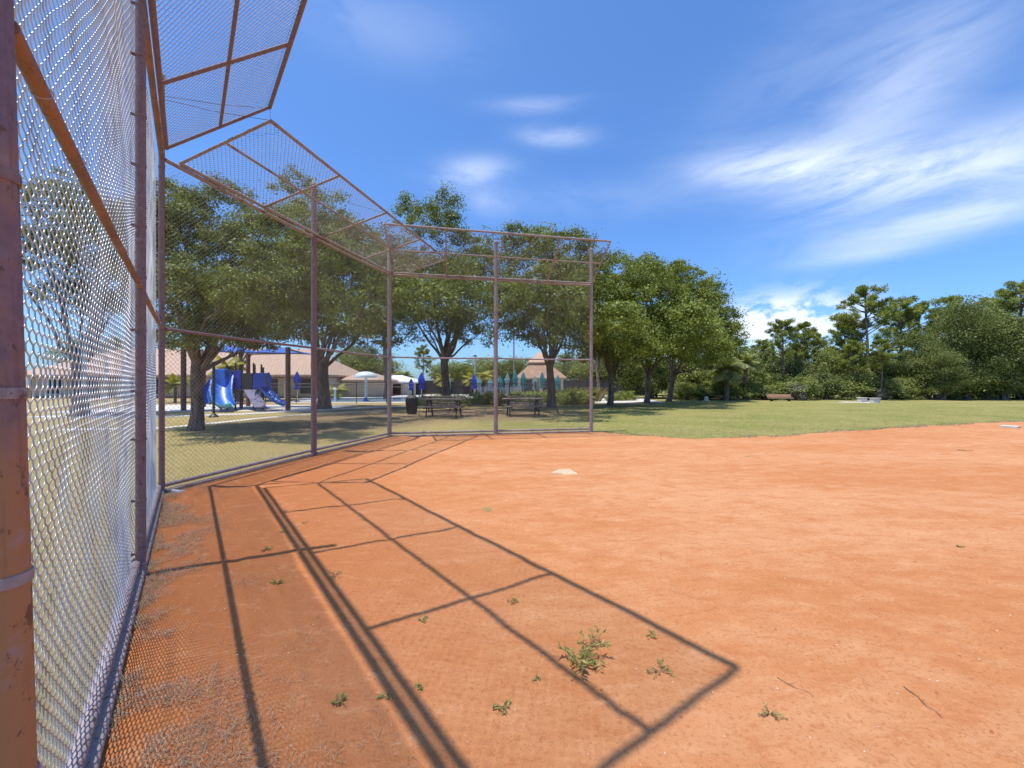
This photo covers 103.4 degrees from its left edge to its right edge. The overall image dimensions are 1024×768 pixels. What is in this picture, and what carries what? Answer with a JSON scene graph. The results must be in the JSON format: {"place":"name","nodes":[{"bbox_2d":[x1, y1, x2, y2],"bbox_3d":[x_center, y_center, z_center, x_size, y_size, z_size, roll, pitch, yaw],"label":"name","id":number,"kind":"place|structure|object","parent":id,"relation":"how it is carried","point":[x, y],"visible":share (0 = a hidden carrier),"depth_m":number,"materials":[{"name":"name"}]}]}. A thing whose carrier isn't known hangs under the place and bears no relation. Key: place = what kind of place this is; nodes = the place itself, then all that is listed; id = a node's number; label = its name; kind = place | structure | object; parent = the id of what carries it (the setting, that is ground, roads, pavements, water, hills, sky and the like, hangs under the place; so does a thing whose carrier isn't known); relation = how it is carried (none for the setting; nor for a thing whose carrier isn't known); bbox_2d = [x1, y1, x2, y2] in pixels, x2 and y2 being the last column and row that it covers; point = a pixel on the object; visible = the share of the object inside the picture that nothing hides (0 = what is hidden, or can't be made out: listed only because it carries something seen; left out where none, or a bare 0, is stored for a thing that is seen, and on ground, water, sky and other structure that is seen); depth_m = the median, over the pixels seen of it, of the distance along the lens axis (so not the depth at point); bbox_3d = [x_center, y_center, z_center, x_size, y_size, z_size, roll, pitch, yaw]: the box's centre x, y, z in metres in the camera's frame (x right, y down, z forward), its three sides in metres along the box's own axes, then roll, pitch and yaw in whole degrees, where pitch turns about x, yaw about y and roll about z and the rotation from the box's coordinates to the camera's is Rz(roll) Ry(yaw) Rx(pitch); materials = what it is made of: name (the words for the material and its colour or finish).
{"place":"outdoors","nodes":[
{"label":"outdoors","id":0,"kind":"place"},
{"bbox_2d":[53,411,385,430],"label":"path","id":1,"kind":"structure","parent":0,"point":[232,421],"depth_m":17.60,"materials":[{"name":"concrete"}]},
{"bbox_2d":[27,405,420,417],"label":"path","id":2,"kind":"structure","parent":0,"point":[48,416],"depth_m":21.72,"materials":[{"name":"concrete"}]},
{"bbox_2d":[14,0,1023,384],"label":"sky","id":3,"kind":"structure","parent":0,"point":[808,153],"materials":[{"name":"blue"}]},
{"bbox_2d":[26,385,1023,767],"bbox_3d":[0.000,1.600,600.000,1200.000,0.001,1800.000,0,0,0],"label":"grass field","id":4,"kind":"structure","parent":0,"point":[474,411],"depth_m":14.54,"materials":[{"name":"green plant"}]},
{"bbox_2d":[34,330,131,364],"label":"background tree","id":5,"kind":"object","parent":4,"relation":"on","point":[56,354],"visible":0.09,"depth_m":67.42,"materials":[{"name":"green plant"}]},
{"bbox_2d":[20,166,173,416],"bbox_3d":[-21.904,-4.538,20.626,7.378,12.733,7.426,0,0,-27],"label":"oak tree","id":6,"kind":"object","parent":4,"relation":"on","point":[47,254],"visible":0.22,"depth_m":19.86,"materials":[{"name":"green plant"}]},
{"bbox_2d":[165,373,189,402],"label":"palm tree","id":7,"kind":"object","parent":4,"relation":"on","point":[175,381],"visible":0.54,"depth_m":33.77,"materials":[{"name":"green plant"}]},
{"bbox_2d":[47,405,356,412],"bbox_3d":[-19.750,1.622,26.750,16.500,0.060,8.500,0,0,0],"label":"playground surface","id":8,"kind":"object","parent":4,"relation":"on","point":[176,409],"visible":0.21,"depth_m":26.29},
{"bbox_2d":[181,345,264,410],"bbox_3d":[-19.207,-0.489,26.130,4.576,4.179,4.140,0,0,0],"label":"shade sail","id":9,"kind":"object","parent":8,"relation":"on","point":[183,380],"visible":0.42,"depth_m":24.18,"materials":[{"name":"blue fabric"}]},
{"bbox_2d":[203,363,286,409],"bbox_3d":[-16.234,0.109,24.591,5.458,2.982,4.018,0,0,0],"label":"play structure","id":10,"kind":"object","parent":8,"relation":"on","point":[221,389],"visible":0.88,"depth_m":24.44,"materials":[{"name":"plastic"}]},
{"bbox_2d":[246,347,310,409],"bbox_3d":[-15.516,-0.496,27.885,7.136,4.191,3.520,0,0,35],"label":"shade sail","id":11,"kind":"object","parent":8,"relation":"on","point":[288,375],"visible":0.61,"depth_m":24.64,"materials":[{"name":"blue fabric"}]},
{"bbox_2d":[27,349,398,397],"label":"clubhouse","id":12,"kind":"structure","parent":4,"relation":"on","point":[174,358],"depth_m":46.82,"materials":[{"name":"paint"}]},
{"bbox_2d":[300,379,310,393],"bbox_3d":[-23.300,0.250,45.970,1.500,1.700,0.120,0,0,0],"label":"window","id":13,"kind":"structure","parent":12,"relation":"in","point":[303,381],"depth_m":45.91,"materials":[{"name":"glass"}]},
{"bbox_2d":[209,361,218,417],"bbox_3d":[-14.371,0.250,19.491,0.400,2.700,0.390,0,0,0],"label":"black post","id":14,"kind":"object","parent":4,"relation":"on","point":[213,394],"visible":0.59,"depth_m":19.44,"materials":[{"name":"metal"}]},
{"bbox_2d":[89,170,355,430],"bbox_3d":[-9.548,-3.231,13.507,9.063,10.167,8.025,0,0,0],"label":"oak tree","id":15,"kind":"object","parent":4,"relation":"on","point":[200,361],"visible":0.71,"depth_m":13.40,"materials":[{"name":"green plant"}]},
{"bbox_2d":[207,355,245,375],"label":"palm tree","id":16,"kind":"object","parent":4,"relation":"on","point":[224,364],"visible":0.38,"depth_m":32.77,"materials":[{"name":"green plant"}]},
{"bbox_2d":[99,474,438,767],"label":"dry thatch","id":17,"kind":"object","parent":4,"relation":"on","point":[156,615],"visible":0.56,"depth_m":2.07,"materials":[{"name":"plant"}]},
{"bbox_2d":[232,163,419,408],"bbox_3d":[-9.805,-6.619,22.908,10.242,17.048,18.668,0,0,-42],"label":"oak tree","id":18,"kind":"object","parent":4,"relation":"on","point":[367,246],"visible":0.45,"depth_m":23.53,"materials":[{"name":"green plant"}]},
{"bbox_2d":[157,381,558,403],"bbox_3d":[-12.294,0.680,33.471,33.098,1.840,0.286,0,0,-4],"label":"picket fence","id":19,"kind":"object","parent":4,"relation":"on","point":[356,401],"visible":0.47,"depth_m":33.41,"materials":[{"name":"black metal"}]},
{"bbox_2d":[330,349,393,374],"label":"background tree","id":20,"kind":"object","parent":4,"relation":"on","point":[365,369],"visible":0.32,"depth_m":65.96,"materials":[{"name":"green plant"}]},
{"bbox_2d":[362,348,406,375],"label":"background tree","id":21,"kind":"object","parent":4,"relation":"on","point":[395,365],"visible":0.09,"depth_m":72.73,"materials":[{"name":"green plant"}]},
{"bbox_2d":[405,395,417,413],"bbox_3d":[-5.312,1.100,21.440,0.678,1.000,0.678,0,0,0],"label":"trash can","id":22,"kind":"object","parent":4,"relation":"on","point":[409,401],"visible":0.88,"depth_m":21.21,"materials":[{"name":"plastic"}]},
{"bbox_2d":[414,344,435,375],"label":"pine tree","id":23,"kind":"object","parent":4,"relation":"on","point":[422,348],"visible":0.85,"depth_m":74.53,"materials":[{"name":"green plant"}]},
{"bbox_2d":[426,362,440,380],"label":"background tree","id":24,"kind":"object","parent":4,"relation":"on","point":[435,369],"visible":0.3,"depth_m":73.15,"materials":[{"name":"green plant"}]},
{"bbox_2d":[369,180,500,395],"bbox_3d":[-5.513,-7.385,27.328,10.968,18.516,20.206,0,0,0],"label":"oak tree","id":25,"kind":"object","parent":4,"relation":"on","point":[451,216],"visible":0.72,"depth_m":30.71,"materials":[{"name":"green plant"}]},
{"bbox_2d":[417,398,467,417],"bbox_3d":[-3.356,1.169,19.900,2.072,0.891,1.988,0,0,5],"label":"picnic table","id":26,"kind":"object","parent":4,"relation":"on","point":[427,406],"visible":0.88,"depth_m":19.57,"materials":[{"name":"brown wood"}]},
{"bbox_2d":[438,360,492,380],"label":"background tree","id":27,"kind":"object","parent":4,"relation":"on","point":[470,369],"visible":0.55,"depth_m":64.22,"materials":[{"name":"green plant"}]},
{"bbox_2d":[291,394,664,402],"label":"pool deck","id":28,"kind":"structure","parent":4,"relation":"on","point":[640,400],"depth_m":38.74,"materials":[{"name":"beige concrete"}]},
{"bbox_2d":[355,372,376,400],"bbox_3d":[-13.075,0.240,36.200,1.860,2.720,1.846,0,0,0],"label":"water mushroom","id":29,"kind":"object","parent":28,"relation":"on","point":[370,375],"visible":0.77,"depth_m":35.66,"materials":[{"name":"white plastic"}]},
{"bbox_2d":[336,234,414,397],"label":"oak tree","id":30,"kind":"object","parent":28,"relation":"on","point":[355,350],"visible":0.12,"depth_m":44.37,"materials":[{"name":"green plant"}]},
{"bbox_2d":[392,375,417,394],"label":"pool pavilion","id":31,"kind":"structure","parent":28,"relation":"on","point":[407,390],"depth_m":57.75,"materials":[{"name":"paint"}]},
{"bbox_2d":[393,379,643,394],"bbox_3d":[-3.525,0.450,60.005,46.524,2.300,0.095,0,0,5],"label":"screen fence","id":32,"kind":"object","parent":28,"relation":"on","point":[430,385],"visible":0.27,"depth_m":59.79,"materials":[{"name":"black metal"}]},
{"bbox_2d":[517,352,566,392],"bbox_3d":[3.358,-1.188,49.976,6.040,5.625,6.048,0,0,0],"label":"gazebo","id":33,"kind":"object","parent":28,"relation":"on","point":[541,366],"visible":0.51,"depth_m":47.77,"materials":[{"name":"tile"}]},
{"bbox_2d":[565,264,618,390],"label":"oak tree","id":34,"kind":"object","parent":28,"relation":"on","point":[597,366],"visible":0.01,"depth_m":45.03,"materials":[{"name":"green plant"}]},
{"bbox_2d":[459,353,503,380],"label":"background tree","id":35,"kind":"object","parent":4,"relation":"on","point":[479,362],"visible":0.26,"depth_m":69.31,"materials":[{"name":"green plant"}]},
{"bbox_2d":[485,391,513,405],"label":"hedge plant","id":36,"kind":"object","parent":4,"relation":"on","point":[500,399],"visible":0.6,"depth_m":30.00,"materials":[{"name":"green plant"}]},
{"bbox_2d":[485,354,526,380],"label":"background tree","id":37,"kind":"object","parent":4,"relation":"on","point":[504,369],"visible":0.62,"depth_m":66.93,"materials":[{"name":"green plant"}]},
{"bbox_2d":[501,398,546,416],"bbox_3d":[0.553,1.169,20.600,2.072,0.891,1.988,0,0,-7],"label":"picnic table","id":38,"kind":"object","parent":4,"relation":"on","point":[536,402],"visible":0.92,"depth_m":20.19,"materials":[{"name":"brown wood"}]},
{"bbox_2d":[463,219,625,407],"bbox_3d":[2.301,-4.908,23.441,11.164,13.493,15.068,0,0,0],"label":"oak tree","id":39,"kind":"object","parent":4,"relation":"on","point":[602,293],"visible":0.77,"depth_m":25.25,"materials":[{"name":"green plant"}]},
{"bbox_2d":[99,422,1023,767],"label":"infield clay","id":40,"kind":"structure","parent":4,"relation":"on","point":[475,634],"depth_m":2.87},
{"bbox_2d":[0,0,610,767],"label":"backstop","id":41,"kind":"object","parent":40,"relation":"on","point":[20,724],"visible":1,"depth_m":2.41,"materials":[{"name":"red paint"}]},
{"bbox_2d":[554,640,606,677],"bbox_3d":[0.386,1.539,2.279,0.237,0.097,0.279,0,0,-21],"label":"weed","id":42,"kind":"object","parent":40,"relation":"on","point":[583,664],"visible":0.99,"depth_m":2.27,"materials":[{"name":"green plant"}]},
{"bbox_2d":[153,437,1021,766],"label":"clay crumbs","id":43,"kind":"object","parent":40,"relation":"on","point":[589,667],"visible":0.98,"depth_m":2.78,"materials":[{"name":"orange soil"}]},
{"bbox_2d":[577,623,611,653],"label":"weed","id":44,"kind":"object","parent":40,"relation":"on","point":[591,645],"visible":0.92,"depth_m":2.39,"materials":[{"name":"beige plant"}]},
{"bbox_2d":[579,419,1023,438],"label":"dry thatch","id":45,"kind":"object","parent":40,"relation":"on","point":[907,426],"visible":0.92,"depth_m":13.88,"materials":[{"name":"plant"}]},
{"bbox_2d":[474,402,658,404],"bbox_3d":[3.014,1.610,32.185,20.120,0.060,3.668,0,0,-12],"label":"mulch bed","id":46,"kind":"object","parent":4,"relation":"on","point":[595,404],"visible":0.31,"depth_m":31.51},
{"bbox_2d":[467,391,493,404],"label":"hedge plant","id":47,"kind":"object","parent":46,"relation":"on","point":[481,399],"visible":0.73,"depth_m":30.91,"materials":[{"name":"green plant"}]},
{"bbox_2d":[567,390,589,403],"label":"hedge plant","id":48,"kind":"object","parent":46,"relation":"on","point":[583,399],"visible":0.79,"depth_m":31.25,"materials":[{"name":"green plant"}]},
{"bbox_2d":[554,352,594,380],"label":"background tree","id":49,"kind":"object","parent":4,"relation":"on","point":[564,370],"visible":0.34,"depth_m":65.61,"materials":[{"name":"green plant"}]},
{"bbox_2d":[568,359,606,380],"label":"background tree","id":50,"kind":"object","parent":4,"relation":"on","point":[585,374],"visible":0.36,"depth_m":61.03,"materials":[{"name":"green plant"}]},
{"bbox_2d":[600,349,643,396],"bbox_3d":[12.460,-1.651,46.720,5.804,6.908,4.923,0,0,-39],"label":"shrub","id":51,"kind":"object","parent":4,"relation":"on","point":[624,376],"visible":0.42,"depth_m":46.16,"materials":[{"name":"green plant"}]},
{"bbox_2d":[571,244,682,405],"bbox_3d":[6.578,-4.377,27.076,8.165,12.456,14.297,0,0,31],"label":"oak tree","id":52,"kind":"object","parent":4,"relation":"on","point":[629,316],"visible":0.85,"depth_m":27.41,"materials":[{"name":"green plant"}]},
{"bbox_2d":[634,364,669,397],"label":"shrub","id":53,"kind":"object","parent":4,"relation":"on","point":[641,370],"visible":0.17,"depth_m":46.87,"materials":[{"name":"green plant"}]},
{"bbox_2d":[640,365,668,398],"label":"shrub","id":54,"kind":"object","parent":4,"relation":"on","point":[657,378],"visible":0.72,"depth_m":43.54,"materials":[{"name":"green plant"}]},
{"bbox_2d":[619,256,710,402],"bbox_3d":[11.943,-4.659,31.203,8.293,13.009,13.031,0,0,0],"label":"oak tree","id":55,"kind":"object","parent":4,"relation":"on","point":[671,292],"visible":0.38,"depth_m":31.61,"materials":[{"name":"green plant"}]},
{"bbox_2d":[661,362,706,398],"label":"shrub","id":56,"kind":"object","parent":4,"relation":"on","point":[691,376],"visible":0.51,"depth_m":42.56,"materials":[{"name":"green plant"}]},
{"bbox_2d":[663,381,713,399],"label":"shrub","id":57,"kind":"object","parent":4,"relation":"on","point":[683,389],"visible":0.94,"depth_m":40.15,"materials":[{"name":"green plant"}]},
{"bbox_2d":[642,257,762,401],"bbox_3d":[14.371,-4.923,32.996,8.980,13.563,17.553,0,0,40],"label":"oak tree","id":58,"kind":"object","parent":4,"relation":"on","point":[714,335],"visible":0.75,"depth_m":33.32,"materials":[{"name":"green plant"}]},
{"bbox_2d":[692,368,714,398],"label":"shrub","id":59,"kind":"object","parent":4,"relation":"on","point":[706,378],"visible":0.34,"depth_m":42.50,"materials":[{"name":"green plant"}]},
{"bbox_2d":[690,386,723,399],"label":"shrub","id":60,"kind":"object","parent":4,"relation":"on","point":[707,392],"visible":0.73,"depth_m":40.04,"materials":[{"name":"green plant"}]},
{"bbox_2d":[698,379,746,399],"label":"shrub","id":61,"kind":"object","parent":4,"relation":"on","point":[718,386],"visible":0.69,"depth_m":40.56,"materials":[{"name":"green plant"}]},
{"bbox_2d":[707,358,745,399],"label":"palm tree","id":62,"kind":"object","parent":4,"relation":"on","point":[726,375],"visible":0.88,"depth_m":39.02,"materials":[{"name":"green plant"}]},
{"bbox_2d":[732,352,760,399],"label":"palm tree","id":63,"kind":"object","parent":4,"relation":"on","point":[747,359],"visible":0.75,"depth_m":40.69,"materials":[{"name":"green plant"}]},
{"bbox_2d":[730,381,771,399],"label":"shrub","id":64,"kind":"object","parent":4,"relation":"on","point":[750,388],"visible":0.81,"depth_m":40.60,"materials":[{"name":"green plant"}]},
{"bbox_2d":[731,349,771,398],"bbox_3d":[25.549,-1.108,43.900,4.299,5.754,3.647,0,0,40],"label":"shrub","id":65,"kind":"object","parent":4,"relation":"on","point":[753,376],"visible":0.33,"depth_m":42.99,"materials":[{"name":"green plant"}]},
{"bbox_2d":[748,339,773,354],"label":"pine tree","id":66,"kind":"object","parent":4,"relation":"on","point":[764,343],"visible":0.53,"depth_m":54.83,"materials":[{"name":"green plant"}]},
{"bbox_2d":[749,386,782,399],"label":"shrub","id":67,"kind":"object","parent":4,"relation":"on","point":[763,395],"visible":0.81,"depth_m":40.23,"materials":[{"name":"green plant"}]},
{"bbox_2d":[753,348,788,385],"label":"shrub","id":68,"kind":"object","parent":4,"relation":"on","point":[774,367],"visible":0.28,"depth_m":46.69,"materials":[{"name":"green plant"}]},
{"bbox_2d":[760,370,795,398],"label":"shrub","id":69,"kind":"object","parent":4,"relation":"on","point":[774,379],"visible":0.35,"depth_m":43.58,"materials":[{"name":"green plant"}]},
{"bbox_2d":[764,317,807,376],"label":"pine tree","id":70,"kind":"object","parent":4,"relation":"on","point":[780,340],"visible":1,"depth_m":43.67,"materials":[{"name":"green plant"}]},
{"bbox_2d":[766,379,817,399],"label":"shrub","id":71,"kind":"object","parent":4,"relation":"on","point":[782,388],"visible":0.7,"depth_m":40.04,"materials":[{"name":"green plant"}]},
{"bbox_2d":[783,381,811,399],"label":"bare bush","id":72,"kind":"object","parent":4,"relation":"on","point":[795,397],"visible":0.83,"depth_m":39.34,"materials":[{"name":"grey plant"}]},
{"bbox_2d":[777,337,819,397],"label":"pine tree","id":73,"kind":"object","parent":4,"relation":"on","point":[794,356],"visible":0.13,"depth_m":47.42,"materials":[{"name":"green plant"}]},
{"bbox_2d":[779,357,823,398],"bbox_3d":[31.594,-0.614,44.259,5.079,4.710,4.028,0,0,2],"label":"shrub","id":74,"kind":"object","parent":4,"relation":"on","point":[796,370],"visible":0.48,"depth_m":44.12,"materials":[{"name":"green plant"}]},
{"bbox_2d":[785,321,827,366],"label":"pine tree","id":75,"kind":"object","parent":4,"relation":"on","point":[812,332],"visible":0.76,"depth_m":46.25,"materials":[{"name":"green plant"}]},
{"bbox_2d":[791,375,822,399],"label":"shrub","id":76,"kind":"object","parent":4,"relation":"on","point":[807,381],"visible":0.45,"depth_m":39.89,"materials":[{"name":"green plant"}]},
{"bbox_2d":[808,345,849,397],"bbox_3d":[34.339,-1.357,43.848,3.595,6.284,4.238,0,0,-44],"label":"shrub","id":77,"kind":"object","parent":4,"relation":"on","point":[825,361],"visible":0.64,"depth_m":43.37,"materials":[{"name":"green plant"}]},
{"bbox_2d":[808,371,853,399],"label":"shrub","id":78,"kind":"object","parent":4,"relation":"on","point":[831,380],"visible":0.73,"depth_m":41.10,"materials":[{"name":"green plant"}]},
{"bbox_2d":[827,315,865,360],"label":"pine tree","id":79,"kind":"object","parent":4,"relation":"on","point":[837,335],"visible":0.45,"depth_m":45.51,"materials":[{"name":"green plant"}]},
{"bbox_2d":[822,378,877,399],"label":"shrub","id":80,"kind":"object","parent":4,"relation":"on","point":[851,391],"visible":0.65,"depth_m":40.32,"materials":[{"name":"green plant"}]},
{"bbox_2d":[831,339,869,397],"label":"pine tree","id":81,"kind":"object","parent":4,"relation":"on","point":[850,347],"visible":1,"depth_m":40.95,"materials":[{"name":"green plant"}]},
{"bbox_2d":[835,362,874,397],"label":"shrub","id":82,"kind":"object","parent":4,"relation":"on","point":[850,368],"visible":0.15,"depth_m":43.67,"materials":[{"name":"green plant"}]},
{"bbox_2d":[828,283,901,398],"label":"pine tree","id":83,"kind":"object","parent":4,"relation":"on","point":[872,305],"visible":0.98,"depth_m":42.83,"materials":[{"name":"green plant"}]},
{"bbox_2d":[849,370,882,396],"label":"shrub","id":84,"kind":"object","parent":4,"relation":"on","point":[865,377],"visible":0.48,"depth_m":40.85,"materials":[{"name":"green plant"}]},
{"bbox_2d":[851,351,899,398],"bbox_3d":[39.219,-0.994,44.101,3.489,5.518,4.399,0,0,-41],"label":"shrub","id":85,"kind":"object","parent":4,"relation":"on","point":[884,374],"visible":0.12,"depth_m":43.27,"materials":[{"name":"green plant"}]},
{"bbox_2d":[861,338,903,399],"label":"pine tree","id":86,"kind":"object","parent":4,"relation":"on","point":[882,348],"visible":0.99,"depth_m":39.81,"materials":[{"name":"green plant"}]},
{"bbox_2d":[862,378,913,399],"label":"shrub","id":87,"kind":"object","parent":4,"relation":"on","point":[891,386],"visible":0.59,"depth_m":39.83,"materials":[{"name":"green plant"}]},
{"bbox_2d":[883,358,914,398],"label":"shrub","id":88,"kind":"object","parent":4,"relation":"on","point":[891,361],"visible":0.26,"depth_m":43.32,"materials":[{"name":"green plant"}]},
{"bbox_2d":[871,295,927,360],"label":"pine tree","id":89,"kind":"object","parent":4,"relation":"on","point":[907,312],"visible":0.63,"depth_m":44.44,"materials":[{"name":"green plant"}]},
{"bbox_2d":[885,374,928,399],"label":"shrub","id":90,"kind":"object","parent":4,"relation":"on","point":[906,384],"visible":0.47,"depth_m":40.76,"materials":[{"name":"green plant"}]},
{"bbox_2d":[888,300,947,396],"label":"pine tree","id":91,"kind":"object","parent":4,"relation":"on","point":[918,318],"visible":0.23,"depth_m":49.13,"materials":[{"name":"green plant"}]},
{"bbox_2d":[871,325,975,399],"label":"scrub oak","id":92,"kind":"object","parent":4,"relation":"on","point":[926,345],"visible":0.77,"depth_m":41.71,"materials":[{"name":"green plant"}]},
{"bbox_2d":[891,369,960,399],"bbox_3d":[42.058,0.006,41.471,5.685,3.380,4.186,0,0,32],"label":"shrub","id":93,"kind":"object","parent":4,"relation":"on","point":[923,387],"visible":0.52,"depth_m":40.77,"materials":[{"name":"green plant"}]},
{"bbox_2d":[917,295,976,329],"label":"pine tree","id":94,"kind":"object","parent":4,"relation":"on","point":[940,300],"visible":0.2,"depth_m":54.14,"materials":[{"name":"green plant"}]},
{"bbox_2d":[903,350,993,399],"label":"scrub oak","id":95,"kind":"object","parent":4,"relation":"on","point":[945,360],"visible":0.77,"depth_m":39.53,"materials":[{"name":"green plant"}]},
{"bbox_2d":[911,288,1023,399],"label":"scrub oak","id":96,"kind":"object","parent":4,"relation":"on","point":[966,342],"visible":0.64,"depth_m":40.23,"materials":[{"name":"green plant"}]},
{"bbox_2d":[947,366,1014,399],"bbox_3d":[46.635,-0.159,40.940,5.980,3.738,5.072,0,0,-6],"label":"shrub","id":97,"kind":"object","parent":4,"relation":"on","point":[978,386],"visible":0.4,"depth_m":39.98,"materials":[{"name":"green plant"}]},
{"bbox_2d":[959,308,1023,399],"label":"scrub oak","id":98,"kind":"object","parent":4,"relation":"on","point":[1018,337],"visible":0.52,"depth_m":39.81,"materials":[{"name":"green plant"}]},
{"bbox_2d":[970,379,1019,399],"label":"shrub","id":99,"kind":"object","parent":4,"relation":"on","point":[985,395],"visible":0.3,"depth_m":40.52,"materials":[{"name":"green plant"}]},
{"bbox_2d":[983,280,1023,397],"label":"pine tree","id":100,"kind":"object","parent":4,"relation":"on","point":[1010,302],"visible":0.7,"depth_m":41.87,"materials":[{"name":"green plant"}]},
{"bbox_2d":[988,370,1023,398],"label":"shrub","id":101,"kind":"object","parent":4,"relation":"on","point":[1016,387],"visible":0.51,"depth_m":39.91,"materials":[{"name":"green plant"}]},
{"bbox_2d":[539,403,1023,438],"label":"grass","id":102,"kind":"structure","parent":0,"point":[759,405],"depth_m":19.73,"materials":[{"name":"green plant"}]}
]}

